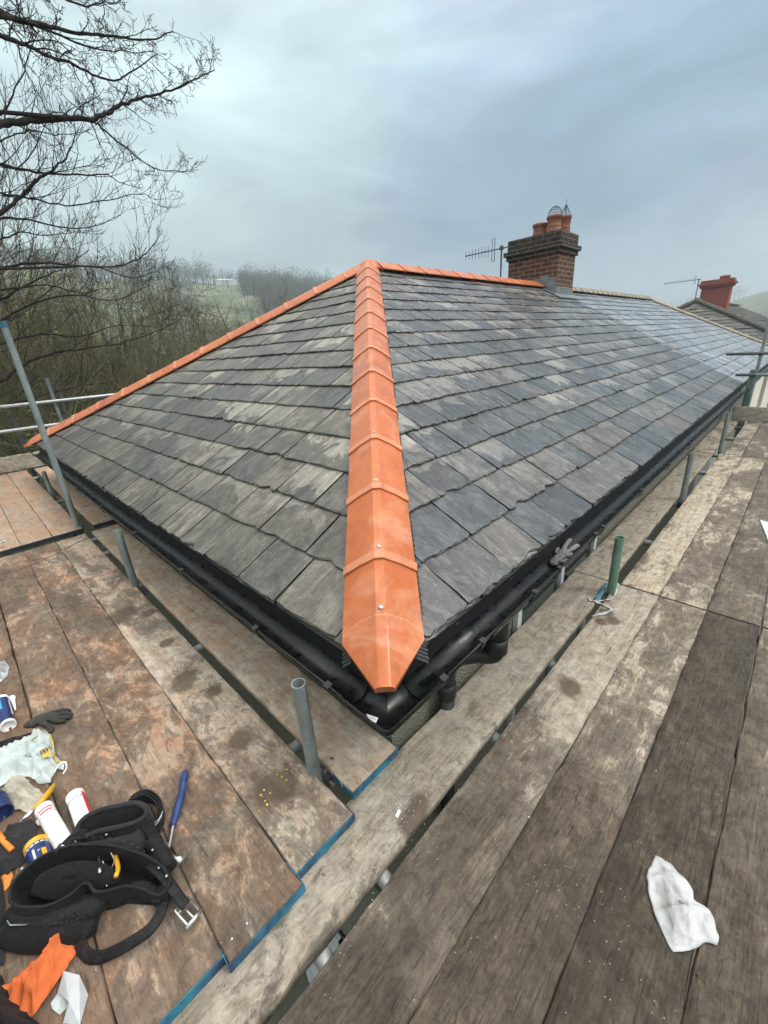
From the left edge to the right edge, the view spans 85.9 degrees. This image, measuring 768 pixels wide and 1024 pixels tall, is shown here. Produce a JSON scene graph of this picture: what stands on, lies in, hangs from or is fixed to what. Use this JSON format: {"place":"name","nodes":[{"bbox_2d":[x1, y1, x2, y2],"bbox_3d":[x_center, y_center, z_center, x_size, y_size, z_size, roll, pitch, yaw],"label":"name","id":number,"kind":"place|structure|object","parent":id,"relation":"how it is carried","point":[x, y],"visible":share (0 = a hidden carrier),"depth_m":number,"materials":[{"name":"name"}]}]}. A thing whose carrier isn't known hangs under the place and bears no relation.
{"place":"outdoors","nodes":[
{"label":"outdoors","id":0,"kind":"place"},
{"bbox_2d":[0,269,767,662],"bbox_3d":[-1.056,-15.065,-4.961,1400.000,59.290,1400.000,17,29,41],"label":"ground","id":1,"kind":"structure","parent":0,"point":[756,303],"depth_m":169.97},
{"bbox_2d":[0,173,110,383],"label":"bare tree","id":2,"kind":"object","parent":1,"relation":"on","point":[37,282],"visible":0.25,"depth_m":18.77,"materials":[{"name":"brown plant"}]},
{"bbox_2d":[0,251,110,427],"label":"bare tree","id":3,"kind":"object","parent":1,"relation":"on","point":[34,351],"visible":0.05,"depth_m":18.28,"materials":[{"name":"brown plant"}]},
{"bbox_2d":[0,250,118,555],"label":"bare tree","id":4,"kind":"object","parent":1,"relation":"on","point":[14,378],"visible":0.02,"depth_m":17.45,"materials":[{"name":"brown plant"}]},
{"bbox_2d":[0,219,124,499],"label":"bare tree","id":5,"kind":"object","parent":1,"relation":"on","point":[47,357],"visible":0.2,"depth_m":13.54,"materials":[{"name":"brown plant"}]},
{"bbox_2d":[0,161,128,547],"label":"bare tree","id":6,"kind":"object","parent":1,"relation":"on","point":[22,390],"visible":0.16,"depth_m":10.82,"materials":[{"name":"brown plant"}]},
{"bbox_2d":[1,250,132,408],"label":"bare tree","id":7,"kind":"object","parent":1,"relation":"on","point":[63,312],"visible":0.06,"depth_m":23.86,"materials":[{"name":"brown plant"}]},
{"bbox_2d":[0,349,163,665],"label":"undergrowth","id":8,"kind":"object","parent":1,"relation":"on","point":[57,495],"depth_m":10.22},
{"bbox_2d":[0,247,163,450],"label":"bare tree","id":9,"kind":"object","parent":1,"relation":"on","point":[87,323],"visible":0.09,"depth_m":21.69,"materials":[{"name":"brown plant"}]},
{"bbox_2d":[1,273,164,421],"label":"bare tree","id":10,"kind":"object","parent":1,"relation":"on","point":[66,329],"visible":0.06,"depth_m":21.97,"materials":[{"name":"brown plant"}]},
{"bbox_2d":[0,288,175,423],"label":"bare tree","id":11,"kind":"object","parent":1,"relation":"on","point":[87,354],"visible":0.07,"depth_m":20.79,"materials":[{"name":"brown plant"}]},
{"bbox_2d":[7,206,181,391],"bbox_3d":[-18.608,-9.649,27.468,8.610,18.086,13.173,-6,22,-6],"label":"bare tree","id":12,"kind":"object","parent":1,"relation":"on","point":[89,303],"visible":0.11,"depth_m":26.07,"materials":[{"name":"brown plant"}]},
{"bbox_2d":[0,223,192,511],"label":"bare tree","id":13,"kind":"object","parent":1,"relation":"on","point":[99,378],"visible":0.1,"depth_m":14.89,"materials":[{"name":"brown plant"}]},
{"bbox_2d":[2,211,197,406],"bbox_3d":[-17.330,-8.758,25.521,12.052,16.976,7.878,8,24,27],"label":"bare tree","id":14,"kind":"object","parent":1,"relation":"on","point":[116,314],"visible":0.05,"depth_m":24.02,"materials":[{"name":"brown plant"}]},
{"bbox_2d":[0,249,217,466],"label":"bare tree","id":15,"kind":"object","parent":1,"relation":"on","point":[172,338],"visible":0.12,"depth_m":17.47,"materials":[{"name":"brown plant"}]},
{"bbox_2d":[58,251,159,377],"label":"bare tree","id":16,"kind":"object","parent":1,"relation":"on","point":[108,301],"visible":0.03,"depth_m":41.39,"materials":[{"name":"brown plant"}]},
{"bbox_2d":[0,249,220,425],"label":"bare tree","id":17,"kind":"object","parent":1,"relation":"on","point":[162,322],"visible":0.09,"depth_m":19.70,"materials":[{"name":"brown plant"}]},
{"bbox_2d":[20,243,200,408],"bbox_3d":[-14.563,-7.142,24.364,10.525,13.753,9.741,12,27,35],"label":"bare tree","id":18,"kind":"object","parent":1,"relation":"on","point":[120,319],"visible":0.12,"depth_m":21.36,"materials":[{"name":"brown plant"}]},
{"bbox_2d":[0,0,221,406],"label":"bare tree","id":19,"kind":"object","parent":1,"relation":"on","point":[28,118],"visible":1,"depth_m":4.75,"materials":[{"name":"brown plant"}]},
{"bbox_2d":[61,221,175,375],"bbox_3d":[-20.853,-12.987,35.230,13.558,20.311,8.862,11,26,34],"label":"bare tree","id":20,"kind":"object","parent":1,"relation":"on","point":[119,300],"visible":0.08,"depth_m":33.16,"materials":[{"name":"brown plant"}]},
{"bbox_2d":[22,244,222,407],"bbox_3d":[-9.223,-5.634,19.936,10.710,11.583,8.246,-13,23,-22],"label":"bare tree","id":21,"kind":"object","parent":1,"relation":"on","point":[169,356],"visible":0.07,"depth_m":17.18,"materials":[{"name":"brown plant"}]},
{"bbox_2d":[18,294,230,398],"bbox_3d":[-9.197,-4.090,17.355,8.338,9.594,9.453,16,29,41],"label":"bare tree","id":22,"kind":"object","parent":1,"relation":"on","point":[105,368],"visible":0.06,"depth_m":14.80,"materials":[{"name":"brown plant"}]},
{"bbox_2d":[104,323,194,378],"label":"bare tree","id":23,"kind":"object","parent":1,"relation":"on","point":[112,346],"visible":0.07,"depth_m":24.27,"materials":[{"name":"brown plant"}]},
{"bbox_2d":[84,252,222,369],"bbox_3d":[-18.348,-12.075,35.009,13.471,17.929,8.805,-4,22,-1],"label":"bare tree","id":24,"kind":"object","parent":1,"relation":"on","point":[148,309],"visible":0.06,"depth_m":33.39,"materials":[{"name":"brown plant"}]},
{"bbox_2d":[85,226,224,381],"bbox_3d":[-14.402,-9.525,27.229,11.110,16.723,7.261,-22,28,-39],"label":"bare tree","id":25,"kind":"object","parent":1,"relation":"on","point":[208,335],"visible":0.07,"depth_m":25.80,"materials":[{"name":"brown plant"}]},
{"bbox_2d":[104,270,244,372],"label":"bare tree","id":26,"kind":"object","parent":1,"relation":"on","point":[224,332],"visible":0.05,"depth_m":31.86,"materials":[{"name":"brown plant"}]},
{"bbox_2d":[138,249,235,356],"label":"bare tree","id":27,"kind":"object","parent":1,"relation":"on","point":[196,322],"visible":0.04,"depth_m":28.42,"materials":[{"name":"brown plant"}]},
{"bbox_2d":[137,265,253,352],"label":"bare tree","id":28,"kind":"object","parent":1,"relation":"on","point":[216,328],"visible":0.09,"depth_m":28.88,"materials":[{"name":"brown plant"}]},
{"bbox_2d":[154,281,287,354],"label":"bare tree","id":29,"kind":"object","parent":1,"relation":"on","point":[205,326],"visible":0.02,"depth_m":21.69,"materials":[{"name":"brown plant"}]},
{"bbox_2d":[0,240,746,334],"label":"hillside woodland","id":30,"kind":"object","parent":1,"relation":"on","point":[274,281],"visible":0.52,"depth_m":192.61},
{"bbox_2d":[676,275,767,457],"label":"house","id":31,"kind":"structure","parent":1,"relation":"on","point":[712,303],"depth_m":21.00,"materials":[{"name":"grey stone"}]},
{"bbox_2d":[0,0,767,306],"label":"sky","id":32,"kind":"structure","parent":0,"point":[335,136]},
{"bbox_2d":[23,200,767,982],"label":"house","id":33,"kind":"structure","parent":0,"point":[373,494],"depth_m":2.70,"materials":[{"name":"stone"}]},
{"bbox_2d":[306,931,343,982],"bbox_3d":[-0.505,3.973,3.608,0.900,2.130,0.058,17,29,41],"label":"door","id":34,"kind":"structure","parent":33,"relation":"in","point":[312,971],"depth_m":3.29,"materials":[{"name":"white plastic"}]},
{"bbox_2d":[465,238,507,276],"bbox_3d":[2.029,-4.695,8.236,0.817,1.278,0.082,1,22,13],"label":"tv aerial","id":35,"kind":"object","parent":33,"relation":"attached to","point":[501,247],"visible":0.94,"depth_m":8.06,"materials":[{"name":"metal"}]},
{"bbox_2d":[506,537,596,726],"bbox_3d":[1.178,0.782,2.790,0.068,1.360,1.300,17,29,41],"label":"window","id":36,"kind":"structure","parent":33,"relation":"in","point":[544,593],"depth_m":2.66,"materials":[{"name":"white plastic"}]},
{"bbox_2d":[550,538,579,565],"bbox_3d":[0.903,0.199,2.056,0.100,0.059,0.252,17,29,41],"label":"work glove","id":37,"kind":"object","parent":33,"relation":"in","point":[561,555],"visible":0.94,"depth_m":2.03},
{"bbox_2d":[686,440,725,497],"bbox_3d":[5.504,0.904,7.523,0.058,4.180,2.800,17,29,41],"label":"door","id":38,"kind":"structure","parent":33,"relation":"in","point":[696,480],"depth_m":6.44,"materials":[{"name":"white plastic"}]},
{"bbox_2d":[24,533,766,1023],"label":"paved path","id":39,"kind":"structure","parent":0,"point":[300,987],"depth_m":4.28,"materials":[{"name":"wood"}]},
{"bbox_3d":[2.772,-0.073,3.842,0.087,0.050,0.093,17,29,41],"label":"scaffold coupler","id":40,"kind":"object","parent":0,"visible":0},
{"bbox_2d":[677,453,694,509],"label":"scaffold tube","id":41,"kind":"object","parent":40,"relation":"attached to","point":[687,476],"visible":0.62,"depth_m":3.72,"materials":[{"name":"metal"}]},
{"bbox_3d":[5.936,-2.200,6.578,0.087,0.050,0.093,17,29,41],"label":"scaffold coupler","id":42,"kind":"object","parent":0,"visible":0},
{"bbox_2d":[733,370,754,437],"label":"scaffold tube","id":43,"kind":"object","parent":42,"relation":"attached to","point":[746,394],"visible":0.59,"depth_m":6.75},
{"bbox_2d":[739,321,767,431],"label":"scaffold tube","id":44,"kind":"object","parent":42,"relation":"attached to","point":[756,371],"visible":0.4,"depth_m":6.53,"materials":[{"name":"metal"}]},
{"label":"scaffold tube","id":45,"kind":"object","parent":44,"relation":"attached to","visible":0},
{"bbox_2d":[72,534,381,891],"bbox_3d":[-2.764,0.328,3.831,8.500,0.048,0.048,17,29,41],"label":"scaffold tube","id":46,"kind":"object","parent":45,"relation":"on","point":[377,887],"depth_m":1.27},
{"bbox_2d":[5,499,64,515],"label":"scaffold tube","id":47,"kind":"object","parent":46,"relation":"on","point":[60,501],"depth_m":5.03,"materials":[{"name":"metal"}]},
{"bbox_2d":[0,506,21,555],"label":"scaffold board","id":48,"kind":"object","parent":47,"relation":"on","point":[11,544],"visible":1,"depth_m":3.74,"materials":[{"name":"paint"}]},
{"bbox_2d":[0,474,54,549],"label":"scaffold board","id":49,"kind":"object","parent":47,"relation":"on","point":[29,528],"visible":0.99,"depth_m":4.25,"materials":[{"name":"paint"}]},
{"bbox_2d":[7,470,83,539],"bbox_3d":[-4.233,-0.194,5.027,3.702,0.041,0.235,17,29,41],"label":"scaffold board","id":50,"kind":"object","parent":47,"relation":"on","point":[53,515],"visible":0.86,"depth_m":4.53,"materials":[{"name":"paint"}]},
{"bbox_2d":[0,451,43,473],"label":"toe board","id":51,"kind":"object","parent":50,"relation":"on","point":[17,462],"visible":0.71,"depth_m":6.27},
{"bbox_2d":[1,328,83,534],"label":"scaffold tube","id":52,"kind":"object","parent":46,"relation":"on","point":[35,412],"visible":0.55,"depth_m":3.55,"materials":[{"name":"metal"}]},
{"bbox_2d":[103,540,139,556],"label":"scaffold tube","id":53,"kind":"object","parent":46,"relation":"on","point":[107,553],"depth_m":3.53,"materials":[{"name":"metal"}]},
{"bbox_2d":[0,605,116,1023],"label":"scaffold board","id":54,"kind":"object","parent":53,"relation":"on","point":[98,1009],"visible":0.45,"depth_m":1.08,"materials":[{"name":"blue paint"}]},
{"bbox_2d":[0,878,5,964],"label":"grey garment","id":55,"kind":"object","parent":54,"relation":"on","point":[2,913],"visible":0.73,"depth_m":1.18,"materials":[{"name":"grey fabric"}]},
{"bbox_2d":[0,790,13,822],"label":"tape tube","id":56,"kind":"object","parent":54,"relation":"on","point":[6,808],"visible":1,"depth_m":1.43,"materials":[{"name":"blue plastic"}]},
{"bbox_2d":[0,694,16,731],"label":"sealant tube","id":57,"kind":"object","parent":54,"relation":"on","point":[7,720],"visible":1,"depth_m":1.81,"materials":[{"name":"blue plastic"}]},
{"bbox_2d":[0,819,37,877],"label":"charcoal cloth","id":58,"kind":"object","parent":54,"relation":"on","point":[19,835],"visible":0.92,"depth_m":1.31,"materials":[{"name":"fabric"}]},
{"bbox_2d":[0,975,38,1023],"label":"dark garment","id":59,"kind":"object","parent":54,"relation":"on","point":[11,1012],"visible":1,"depth_m":0.97,"materials":[{"name":"black fabric"}]},
{"bbox_2d":[3,775,46,812],"bbox_3d":[-1.315,1.006,1.480,0.240,0.058,0.092,8,25,27],"label":"rag","id":60,"kind":"object","parent":54,"relation":"on","point":[23,793],"visible":0.91,"depth_m":1.47,"materials":[{"name":"beige fabric"}]},
{"bbox_2d":[0,729,66,785],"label":"plastic bag","id":61,"kind":"object","parent":54,"relation":"on","point":[35,758],"visible":1,"depth_m":1.59,"materials":[{"name":"white plastic"}]},
{"bbox_2d":[23,834,51,864],"bbox_3d":[-1.059,1.072,1.273,0.136,0.064,0.064,15,28,39],"label":"spray can","id":62,"kind":"object","parent":54,"relation":"on","point":[35,843],"visible":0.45,"depth_m":1.28,"materials":[{"name":"blue plastic"}]},
{"bbox_2d":[19,783,55,821],"bbox_3d":[-1.206,1.018,1.438,0.044,0.038,0.155,0,22,10],"label":"hand tool","id":63,"kind":"object","parent":54,"relation":"on","point":[46,795],"visible":0.76,"depth_m":1.44,"materials":[{"name":"yellow plastic"}]},
{"bbox_2d":[2,933,75,1017],"bbox_3d":[-0.876,1.142,1.049,0.136,0.067,0.158,1,22,12],"label":"cloth","id":64,"kind":"object","parent":54,"relation":"on","point":[30,986],"visible":0.92,"depth_m":1.03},
{"bbox_2d":[34,801,76,848],"bbox_3d":[-1.087,1.046,1.358,0.229,0.054,0.060,12,27,35],"label":"sealant tube","id":65,"kind":"object","parent":54,"relation":"on","point":[50,821],"visible":0.73,"depth_m":1.36,"materials":[{"name":"white plastic"}]},
{"bbox_2d":[50,993,68,1014],"bbox_3d":[-0.783,1.176,1.001,0.050,0.028,0.042,12,27,35],"label":"clear wrap","id":66,"kind":"object","parent":54,"relation":"on","point":[59,1003],"visible":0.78,"depth_m":1.00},
{"bbox_2d":[58,971,87,1023],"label":"folded card","id":67,"kind":"object","parent":54,"relation":"on","point":[72,991],"visible":1,"depth_m":0.99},
{"bbox_2d":[0,789,202,964],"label":"tool belt","id":68,"kind":"object","parent":54,"relation":"on","point":[69,892],"visible":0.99,"depth_m":1.17,"materials":[{"name":"black fabric"}]},
{"bbox_2d":[140,587,148,594],"bbox_3d":[-1.726,0.573,2.919,0.087,0.050,0.093,17,29,41],"label":"scaffold coupler","id":69,"kind":"object","parent":46,"relation":"attached to","point":[144,590],"visible":0.41,"depth_m":2.92,"materials":[{"name":"metal"}]},
{"bbox_2d":[113,529,140,589],"bbox_3d":[-1.747,0.419,2.848,0.048,0.640,0.048,17,29,41],"label":"scaffold tube","id":70,"kind":"object","parent":69,"relation":"attached to","point":[124,554],"visible":0.63,"depth_m":2.79,"materials":[{"name":"metal"}]},
{"bbox_2d":[193,622,243,652],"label":"scaffold tube","id":71,"kind":"object","parent":46,"relation":"on","point":[199,648],"depth_m":2.29,"materials":[{"name":"metal"}]},
{"bbox_2d":[0,552,226,1023],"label":"scaffold board","id":72,"kind":"object","parent":71,"relation":"on","point":[171,966],"visible":0.8,"depth_m":1.53,"materials":[{"name":"blue paint"}]},
{"bbox_2d":[23,708,72,732],"bbox_3d":[-1.464,0.903,1.810,0.179,0.029,0.122,2,22,16],"label":"work glove","id":73,"kind":"object","parent":72,"relation":"on","point":[60,716],"visible":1,"depth_m":1.80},
{"bbox_2d":[65,788,91,825],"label":"sealant tube","id":74,"kind":"object","parent":72,"relation":"on","point":[77,803],"visible":0.61,"depth_m":1.41,"materials":[{"name":"white plastic"}]},
{"bbox_2d":[172,703,346,853],"bbox_3d":[-0.888,1.192,1.192,0.048,0.048,2.100,17,29,41],"label":"scaffold tube","id":75,"kind":"object","parent":46,"relation":"on","point":[295,746],"depth_m":1.67,"materials":[{"name":"metal"}]},
{"bbox_2d":[56,534,354,878],"bbox_3d":[-1.520,0.653,2.539,3.736,0.040,0.236,17,29,41],"label":"scaffold board","id":76,"kind":"object","parent":75,"relation":"on","point":[306,820],"visible":0.88,"depth_m":1.71,"materials":[{"name":"blue paint"}]},
{"bbox_2d":[92,524,398,799],"bbox_3d":[-1.348,0.563,2.737,3.682,0.040,0.236,17,29,41],"label":"scaffold board","id":77,"kind":"object","parent":75,"relation":"on","point":[362,753],"visible":0.93,"depth_m":2.00,"materials":[{"name":"blue paint"}]},
{"bbox_2d":[291,678,322,780],"bbox_3d":[-0.264,0.862,1.486,0.048,0.635,0.048,17,29,41],"label":"scaffold tube","id":78,"kind":"object","parent":46,"relation":"attached to","point":[302,708],"visible":0.62,"depth_m":1.42,"materials":[{"name":"metal"}]},
{"bbox_2d":[171,571,607,1023],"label":"scaffold board","id":79,"kind":"object","parent":46,"relation":"on","point":[261,980],"visible":0.85,"depth_m":1.40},
{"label":"scaffold tube","id":80,"kind":"object","parent":46,"relation":"on","visible":0},
{"bbox_2d":[24,542,305,972],"bbox_3d":[-1.666,0.726,2.377,3.772,0.042,0.237,17,29,41],"label":"scaffold board","id":81,"kind":"object","parent":80,"relation":"on","point":[254,881],"visible":0.92,"depth_m":1.51,"materials":[{"name":"blue paint"}]},
{"bbox_2d":[164,770,187,865],"bbox_3d":[-0.702,1.017,1.374,0.087,0.038,0.328,-12,23,-21],"label":"claw hammer","id":82,"kind":"object","parent":81,"relation":"on","point":[180,859],"visible":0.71,"depth_m":1.39,"materials":[{"name":"metal"}]},
{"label":"scaffold tube","id":83,"kind":"object","parent":46,"relation":"on","visible":0},
{"bbox_2d":[34,466,116,527],"bbox_3d":[-3.984,-0.304,5.261,3.702,0.041,0.309,17,29,41],"label":"scaffold board","id":84,"kind":"object","parent":83,"relation":"on","point":[93,514],"visible":0.45,"depth_m":4.52,"materials":[{"name":"paint"}]},
{"bbox_2d":[313,946,332,970],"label":"scaffold tube","id":85,"kind":"object","parent":45,"relation":"on","point":[322,959],"depth_m":1.11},
{"bbox_2d":[408,597,705,1023],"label":"scaffold board","id":86,"kind":"object","parent":85,"relation":"on","point":[577,811],"visible":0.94,"depth_m":1.25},
{"bbox_2d":[489,732,710,882],"bbox_3d":[1.014,1.104,1.198,2.055,0.048,0.048,17,29,41],"label":"scaffold tube","id":87,"kind":"object","parent":45,"relation":"on","point":[494,738],"depth_m":1.69,"materials":[{"name":"metal"}]},
{"bbox_2d":[544,611,759,1023],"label":"scaffold board","id":88,"kind":"object","parent":87,"relation":"on","point":[691,756],"visible":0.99,"depth_m":1.26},
{"bbox_2d":[646,855,718,951],"bbox_3d":[0.794,1.058,1.136,0.155,0.028,0.206,-6,22,-5],"label":"cloth","id":89,"kind":"object","parent":88,"relation":"on","point":[686,920],"visible":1,"depth_m":1.10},
{"bbox_2d":[681,628,767,1023],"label":"scaffold board","id":90,"kind":"object","parent":87,"relation":"on","point":[731,967],"visible":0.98,"depth_m":1.14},
{"bbox_2d":[605,535,624,598],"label":"scaffold tube","id":91,"kind":"object","parent":45,"relation":"attached to","point":[615,563],"visible":0.62,"depth_m":2.42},
{"bbox_2d":[547,661,736,757],"bbox_3d":[1.396,0.935,1.556,2.055,0.048,0.048,17,29,41],"label":"scaffold tube","id":92,"kind":"object","parent":45,"relation":"on","point":[551,665],"depth_m":2.05,"materials":[{"name":"metal"}]},
{"bbox_2d":[277,585,658,1023],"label":"scaffold board","id":93,"kind":"object","parent":92,"relation":"on","point":[352,983],"visible":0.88,"depth_m":1.28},
{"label":"scaffold board","id":94,"kind":"object","parent":92,"relation":"on","visible":0},
{"bbox_2d":[217,762,705,1023],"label":"dark crumbs","id":95,"kind":"object","parent":94,"relation":"on","point":[698,974],"visible":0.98,"depth_m":1.04,"materials":[{"name":"brown plant"}]},
{"bbox_2d":[641,540,653,546],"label":"scaffold tube","id":96,"kind":"object","parent":45,"relation":"on","point":[647,542],"depth_m":3.18,"materials":[{"name":"metal"}]},
{"bbox_2d":[573,451,712,580],"bbox_3d":[2.680,-0.149,3.955,0.231,0.041,3.800,17,29,41],"label":"scaffold board","id":97,"kind":"object","parent":96,"relation":"on","point":[637,525],"visible":0.85,"depth_m":3.42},
{"bbox_2d":[621,454,741,596],"bbox_3d":[2.883,-0.093,3.766,0.213,0.039,3.800,17,30,42],"label":"scaffold board","id":98,"kind":"object","parent":96,"relation":"on","point":[654,568],"visible":0.88,"depth_m":3.16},
{"bbox_2d":[659,456,766,610],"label":"scaffold board","id":99,"kind":"object","parent":96,"relation":"on","point":[694,578],"visible":0.94,"depth_m":3.01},
{"bbox_2d":[716,412,731,458],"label":"scaffold tube","id":100,"kind":"object","parent":45,"relation":"attached to","point":[724,432],"visible":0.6,"depth_m":5.13,"materials":[{"name":"metal"}]},
{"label":"scaffold tube","id":101,"kind":"object","parent":45,"relation":"on","visible":0},
{"bbox_2d":[707,459,767,627],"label":"scaffold board","id":102,"kind":"object","parent":101,"relation":"on","point":[740,592],"visible":0.99,"depth_m":2.64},
{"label":"scaffold tube","id":103,"kind":"object","parent":45,"relation":"on","visible":0},
{"bbox_2d":[692,420,738,453],"bbox_3d":[4.852,-1.115,5.996,0.232,0.040,2.450,17,29,41],"label":"scaffold board","id":104,"kind":"object","parent":103,"relation":"on","point":[709,442],"visible":0.84,"depth_m":5.74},
{"bbox_2d":[724,421,760,455],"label":"scaffold board","id":105,"kind":"object","parent":103,"relation":"on","point":[738,445],"visible":0.88,"depth_m":5.62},
{"bbox_2d":[742,422,767,458],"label":"scaffold board","id":106,"kind":"object","parent":103,"relation":"on","point":[757,446],"visible":0.98,"depth_m":5.33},
{"bbox_2d":[730,406,767,421],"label":"toe board","id":107,"kind":"object","parent":106,"relation":"on","point":[755,414],"visible":0.96,"depth_m":6.62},
{"bbox_3d":[-5.189,-1.755,6.519,0.087,0.050,0.093,17,29,41],"label":"scaffold coupler","id":108,"kind":"object","parent":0,"visible":0},
{"bbox_2d":[0,393,114,408],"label":"scaffold tube","id":109,"kind":"object","parent":108,"relation":"attached to","point":[53,401],"depth_m":6.47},
{"bbox_3d":[-5.168,-1.435,6.646,0.087,0.050,0.093,17,29,41],"label":"scaffold coupler","id":110,"kind":"object","parent":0,"visible":0},
{"bbox_2d":[0,422,59,433],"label":"scaffold tube","id":111,"kind":"object","parent":110,"relation":"attached to","point":[23,428],"depth_m":6.26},
{"bbox_3d":[-5.649,-1.294,6.366,0.087,0.050,0.093,17,29,41],"label":"scaffold coupler","id":112,"kind":"object","parent":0,"visible":0},
{"bbox_2d":[11,418,40,484],"bbox_3d":[-5.623,-0.754,6.571,0.048,1.460,0.048,17,29,41],"label":"scaffold tube","id":113,"kind":"object","parent":112,"relation":"attached to","point":[19,435],"visible":0.39,"depth_m":6.42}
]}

